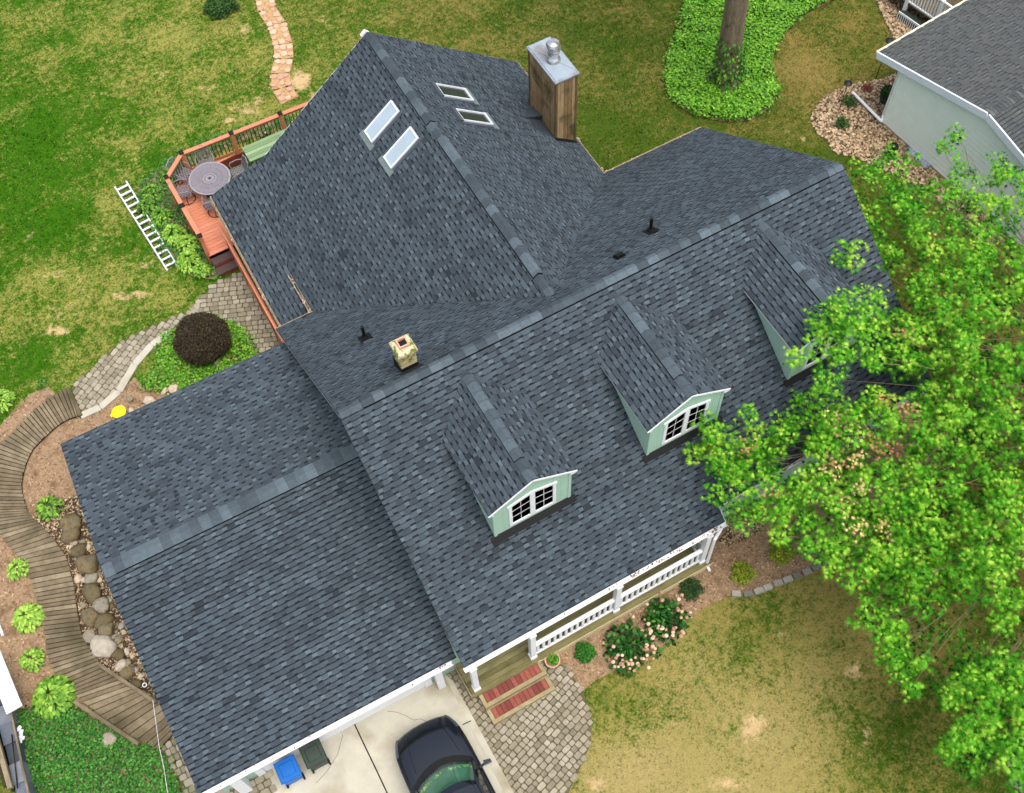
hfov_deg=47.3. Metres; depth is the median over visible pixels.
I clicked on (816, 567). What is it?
edging stone
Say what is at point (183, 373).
ground cover
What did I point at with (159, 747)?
cable
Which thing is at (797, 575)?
edging stone
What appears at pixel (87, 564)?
boulder
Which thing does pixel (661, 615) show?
hydrangea
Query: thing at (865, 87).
ground plant
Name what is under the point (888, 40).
garden hook
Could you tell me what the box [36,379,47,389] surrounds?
seedling
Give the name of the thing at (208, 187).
patio table
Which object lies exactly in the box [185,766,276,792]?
side walk
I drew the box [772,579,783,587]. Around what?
edging stone
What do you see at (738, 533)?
river gravel
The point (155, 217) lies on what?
hosta
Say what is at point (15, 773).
retaining wall
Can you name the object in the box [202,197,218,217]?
patio chair
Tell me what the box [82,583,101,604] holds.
boulder
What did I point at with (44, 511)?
hosta
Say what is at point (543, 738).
front walk
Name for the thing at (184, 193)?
patio chair
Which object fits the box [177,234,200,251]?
hosta
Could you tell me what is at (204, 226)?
deck
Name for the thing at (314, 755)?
wheelie bin
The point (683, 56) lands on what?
ground cover
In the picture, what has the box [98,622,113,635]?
boulder
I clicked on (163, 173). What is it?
hosta
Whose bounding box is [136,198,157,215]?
hosta
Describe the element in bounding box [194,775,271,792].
side walk bed
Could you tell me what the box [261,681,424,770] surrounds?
garage door
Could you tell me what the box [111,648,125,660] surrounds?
boulder
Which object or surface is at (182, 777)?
side walk
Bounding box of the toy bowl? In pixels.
[111,406,125,417]
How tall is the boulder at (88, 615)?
0.444 m
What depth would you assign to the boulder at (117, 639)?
31.84 m
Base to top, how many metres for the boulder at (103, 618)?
0.338 m
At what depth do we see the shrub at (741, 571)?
32.12 m
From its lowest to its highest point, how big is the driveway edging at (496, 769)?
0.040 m
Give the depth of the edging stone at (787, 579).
32.18 m
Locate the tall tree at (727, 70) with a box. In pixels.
[704,0,750,97]
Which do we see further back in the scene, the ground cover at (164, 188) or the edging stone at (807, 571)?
the ground cover at (164, 188)
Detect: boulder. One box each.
[60,512,80,531]
[61,528,80,544]
[69,542,86,557]
[73,574,81,583]
[75,554,99,574]
[78,602,87,607]
[80,607,98,627]
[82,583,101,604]
[82,628,95,642]
[84,572,98,583]
[90,635,116,657]
[92,597,109,613]
[94,613,114,629]
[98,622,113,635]
[102,731,116,746]
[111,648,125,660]
[113,635,123,644]
[114,659,126,671]
[118,622,124,629]
[119,665,134,680]
[126,395,133,401]
[129,679,141,687]
[143,396,155,404]
[160,387,167,394]
[168,384,178,392]
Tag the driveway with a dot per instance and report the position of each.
(351, 769)
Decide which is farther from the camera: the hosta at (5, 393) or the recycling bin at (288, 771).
the hosta at (5, 393)
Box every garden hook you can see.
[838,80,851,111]
[875,37,893,78]
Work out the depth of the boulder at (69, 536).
33.27 m
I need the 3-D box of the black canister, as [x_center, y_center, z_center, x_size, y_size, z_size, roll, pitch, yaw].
[12.667,-8.166,38.903,0.300,0.661,0.320,-27,64,-12]
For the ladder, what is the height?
0.145 m
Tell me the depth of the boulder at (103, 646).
31.64 m
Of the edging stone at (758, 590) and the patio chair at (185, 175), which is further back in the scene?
the patio chair at (185, 175)
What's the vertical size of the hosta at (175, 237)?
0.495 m
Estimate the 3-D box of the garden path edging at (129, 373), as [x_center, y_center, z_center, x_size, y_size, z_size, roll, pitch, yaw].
[-11.809,-0.637,35.937,0.559,0.050,3.761,32,67,17]
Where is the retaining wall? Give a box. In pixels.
[0,699,35,792]
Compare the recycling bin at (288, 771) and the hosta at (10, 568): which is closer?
the recycling bin at (288, 771)
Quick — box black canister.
[886,142,898,159]
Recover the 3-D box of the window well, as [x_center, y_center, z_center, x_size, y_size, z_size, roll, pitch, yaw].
[13.626,-8.001,39.065,0.465,0.165,1.047,-33,65,-15]
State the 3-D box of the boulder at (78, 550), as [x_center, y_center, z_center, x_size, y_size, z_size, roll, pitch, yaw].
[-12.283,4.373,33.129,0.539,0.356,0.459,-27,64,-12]
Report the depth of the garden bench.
38.97 m
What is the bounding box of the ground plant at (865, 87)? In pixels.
[861,83,872,91]
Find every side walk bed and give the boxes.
[161,738,193,792]
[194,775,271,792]
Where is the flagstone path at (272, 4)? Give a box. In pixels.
[256,0,296,100]
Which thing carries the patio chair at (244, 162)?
on the deck at (204, 226)
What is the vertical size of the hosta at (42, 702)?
0.697 m
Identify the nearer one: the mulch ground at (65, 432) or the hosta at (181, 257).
the mulch ground at (65, 432)
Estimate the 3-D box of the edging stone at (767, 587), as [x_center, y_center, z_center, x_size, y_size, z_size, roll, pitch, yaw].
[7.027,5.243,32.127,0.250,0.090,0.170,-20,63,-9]
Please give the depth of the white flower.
30.50 m
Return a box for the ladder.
[114,181,176,271]
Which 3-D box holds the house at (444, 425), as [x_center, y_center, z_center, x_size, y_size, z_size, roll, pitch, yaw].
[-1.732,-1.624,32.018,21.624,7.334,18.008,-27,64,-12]
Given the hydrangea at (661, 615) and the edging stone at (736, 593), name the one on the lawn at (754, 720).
the edging stone at (736, 593)
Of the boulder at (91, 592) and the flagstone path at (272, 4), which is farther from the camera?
the flagstone path at (272, 4)
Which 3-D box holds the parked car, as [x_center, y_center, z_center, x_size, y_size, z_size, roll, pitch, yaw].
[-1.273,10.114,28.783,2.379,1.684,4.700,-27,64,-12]
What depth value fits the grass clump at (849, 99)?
40.20 m
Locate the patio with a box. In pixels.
[191,268,279,352]
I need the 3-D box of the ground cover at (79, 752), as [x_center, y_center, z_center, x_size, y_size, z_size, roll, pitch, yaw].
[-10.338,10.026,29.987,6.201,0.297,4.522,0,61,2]
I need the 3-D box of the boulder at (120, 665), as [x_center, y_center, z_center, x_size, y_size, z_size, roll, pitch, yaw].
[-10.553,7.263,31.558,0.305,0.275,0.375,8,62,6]
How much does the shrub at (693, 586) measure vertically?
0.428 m
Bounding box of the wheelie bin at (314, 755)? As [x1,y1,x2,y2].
[298,738,330,773]
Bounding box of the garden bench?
[242,128,286,162]
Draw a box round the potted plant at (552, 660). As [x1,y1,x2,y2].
[545,653,559,667]
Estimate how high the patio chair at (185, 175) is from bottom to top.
0.959 m
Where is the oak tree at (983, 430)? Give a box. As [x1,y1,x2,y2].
[682,122,1023,792]
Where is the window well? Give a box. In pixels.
[903,146,931,169]
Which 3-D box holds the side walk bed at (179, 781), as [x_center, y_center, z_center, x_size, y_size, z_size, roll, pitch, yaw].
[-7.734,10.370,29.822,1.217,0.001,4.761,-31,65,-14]
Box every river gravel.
[33,496,156,698]
[712,498,764,546]
[810,72,1007,244]
[876,0,925,39]
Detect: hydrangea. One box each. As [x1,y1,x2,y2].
[601,616,663,678]
[641,590,691,646]
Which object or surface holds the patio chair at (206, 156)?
on the deck at (204, 226)
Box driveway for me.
[268,675,503,792]
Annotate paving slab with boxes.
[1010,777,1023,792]
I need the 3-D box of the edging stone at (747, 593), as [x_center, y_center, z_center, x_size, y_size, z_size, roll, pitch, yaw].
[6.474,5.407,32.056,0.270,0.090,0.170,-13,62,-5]
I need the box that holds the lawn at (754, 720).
[0,0,1023,792]
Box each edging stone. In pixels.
[731,590,740,596]
[743,590,753,597]
[753,586,764,595]
[762,583,772,591]
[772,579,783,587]
[782,575,793,583]
[792,571,801,579]
[801,567,812,575]
[810,563,821,571]
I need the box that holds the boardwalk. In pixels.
[0,386,172,748]
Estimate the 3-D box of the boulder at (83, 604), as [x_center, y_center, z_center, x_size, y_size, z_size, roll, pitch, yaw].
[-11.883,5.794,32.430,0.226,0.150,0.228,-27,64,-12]
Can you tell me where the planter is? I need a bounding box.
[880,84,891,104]
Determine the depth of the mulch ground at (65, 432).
34.15 m
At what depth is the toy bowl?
35.33 m
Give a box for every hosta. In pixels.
[0,389,15,412]
[6,557,28,581]
[11,602,45,634]
[18,647,44,672]
[31,674,75,719]
[35,495,64,520]
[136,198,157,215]
[141,183,163,200]
[150,207,172,227]
[160,168,177,184]
[160,223,186,247]
[175,250,202,273]
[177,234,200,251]
[192,261,210,279]
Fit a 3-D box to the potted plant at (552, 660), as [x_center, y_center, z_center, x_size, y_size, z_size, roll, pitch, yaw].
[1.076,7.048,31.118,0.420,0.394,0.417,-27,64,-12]
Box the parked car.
[395,715,495,792]
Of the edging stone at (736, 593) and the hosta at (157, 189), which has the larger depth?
the hosta at (157, 189)
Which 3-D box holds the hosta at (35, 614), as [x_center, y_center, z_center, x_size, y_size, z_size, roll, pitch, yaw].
[-13.345,6.044,32.081,0.946,0.528,0.945,-27,64,-12]
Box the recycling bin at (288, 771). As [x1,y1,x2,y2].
[273,754,305,788]
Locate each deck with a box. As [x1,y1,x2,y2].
[163,101,308,276]
[896,0,962,29]
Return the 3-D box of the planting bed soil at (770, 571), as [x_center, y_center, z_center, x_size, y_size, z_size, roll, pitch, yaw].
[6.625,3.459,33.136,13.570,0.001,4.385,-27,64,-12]
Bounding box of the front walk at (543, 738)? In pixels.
[445,661,592,792]
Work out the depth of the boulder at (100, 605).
32.25 m
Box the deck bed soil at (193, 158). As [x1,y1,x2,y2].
[137,115,291,279]
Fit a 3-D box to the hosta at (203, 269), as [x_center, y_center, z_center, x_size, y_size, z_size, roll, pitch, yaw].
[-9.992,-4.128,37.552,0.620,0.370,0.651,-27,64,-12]
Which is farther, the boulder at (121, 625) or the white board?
the boulder at (121, 625)
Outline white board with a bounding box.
[0,651,22,713]
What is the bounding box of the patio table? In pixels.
[189,162,230,198]
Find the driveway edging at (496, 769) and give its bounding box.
[444,675,513,792]
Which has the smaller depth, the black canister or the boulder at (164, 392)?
the boulder at (164, 392)
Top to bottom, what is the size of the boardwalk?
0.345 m
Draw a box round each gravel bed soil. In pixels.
[878,0,924,34]
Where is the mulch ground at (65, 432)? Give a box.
[0,377,166,743]
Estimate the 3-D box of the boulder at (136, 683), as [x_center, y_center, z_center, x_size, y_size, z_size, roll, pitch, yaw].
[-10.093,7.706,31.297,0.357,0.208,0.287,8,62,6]
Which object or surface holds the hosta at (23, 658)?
on the mulch ground at (65, 432)
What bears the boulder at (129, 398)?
on the mulch ground at (65, 432)
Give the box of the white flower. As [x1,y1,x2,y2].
[17,725,24,742]
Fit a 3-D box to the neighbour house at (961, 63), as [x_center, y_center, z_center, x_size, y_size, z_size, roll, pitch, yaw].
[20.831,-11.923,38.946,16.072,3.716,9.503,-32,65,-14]
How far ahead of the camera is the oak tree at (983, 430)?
27.99 m
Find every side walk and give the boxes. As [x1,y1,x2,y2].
[156,736,229,792]
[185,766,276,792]
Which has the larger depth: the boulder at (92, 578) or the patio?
the patio
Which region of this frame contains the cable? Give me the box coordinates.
[153,704,167,792]
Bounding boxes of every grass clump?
[834,115,850,128]
[842,94,857,107]
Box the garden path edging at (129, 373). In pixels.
[81,330,170,418]
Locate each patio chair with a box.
[166,157,191,187]
[167,178,195,204]
[194,145,216,177]
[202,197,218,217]
[229,154,247,177]
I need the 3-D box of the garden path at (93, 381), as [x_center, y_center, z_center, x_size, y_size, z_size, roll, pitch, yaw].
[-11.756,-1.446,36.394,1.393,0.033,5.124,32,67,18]
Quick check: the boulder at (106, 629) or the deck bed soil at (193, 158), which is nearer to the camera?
the boulder at (106, 629)
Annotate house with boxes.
[60,29,930,792]
[852,0,1023,250]
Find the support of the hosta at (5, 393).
on the lawn at (754, 720)
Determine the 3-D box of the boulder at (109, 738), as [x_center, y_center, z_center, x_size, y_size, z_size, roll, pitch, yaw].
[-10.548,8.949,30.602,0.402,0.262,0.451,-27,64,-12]
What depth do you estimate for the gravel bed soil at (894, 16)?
42.28 m
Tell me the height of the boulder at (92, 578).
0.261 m
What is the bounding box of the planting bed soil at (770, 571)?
[559,399,956,688]
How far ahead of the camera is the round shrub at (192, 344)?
35.44 m
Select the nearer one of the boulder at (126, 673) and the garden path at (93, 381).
the boulder at (126, 673)
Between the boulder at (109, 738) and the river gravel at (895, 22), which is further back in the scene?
the river gravel at (895, 22)
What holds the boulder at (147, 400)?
on the mulch ground at (65, 432)
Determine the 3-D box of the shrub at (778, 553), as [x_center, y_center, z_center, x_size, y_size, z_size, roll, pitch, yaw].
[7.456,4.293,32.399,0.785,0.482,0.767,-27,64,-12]
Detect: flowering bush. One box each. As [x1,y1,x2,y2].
[202,0,240,19]
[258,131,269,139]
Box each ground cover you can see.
[11,703,195,792]
[135,109,291,280]
[138,311,259,394]
[659,0,830,127]
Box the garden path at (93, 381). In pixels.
[72,299,200,410]
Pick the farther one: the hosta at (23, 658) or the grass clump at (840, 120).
the grass clump at (840, 120)
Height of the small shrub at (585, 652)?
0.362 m
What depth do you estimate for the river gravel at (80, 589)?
32.86 m
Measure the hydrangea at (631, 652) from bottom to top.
0.690 m
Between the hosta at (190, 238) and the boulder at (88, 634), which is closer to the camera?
the boulder at (88, 634)
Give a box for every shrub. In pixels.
[172,311,231,365]
[574,641,597,663]
[678,577,704,601]
[730,561,757,586]
[768,539,795,565]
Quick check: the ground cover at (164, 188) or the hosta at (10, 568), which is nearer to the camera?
the hosta at (10, 568)
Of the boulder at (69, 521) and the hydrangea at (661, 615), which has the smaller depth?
the hydrangea at (661, 615)

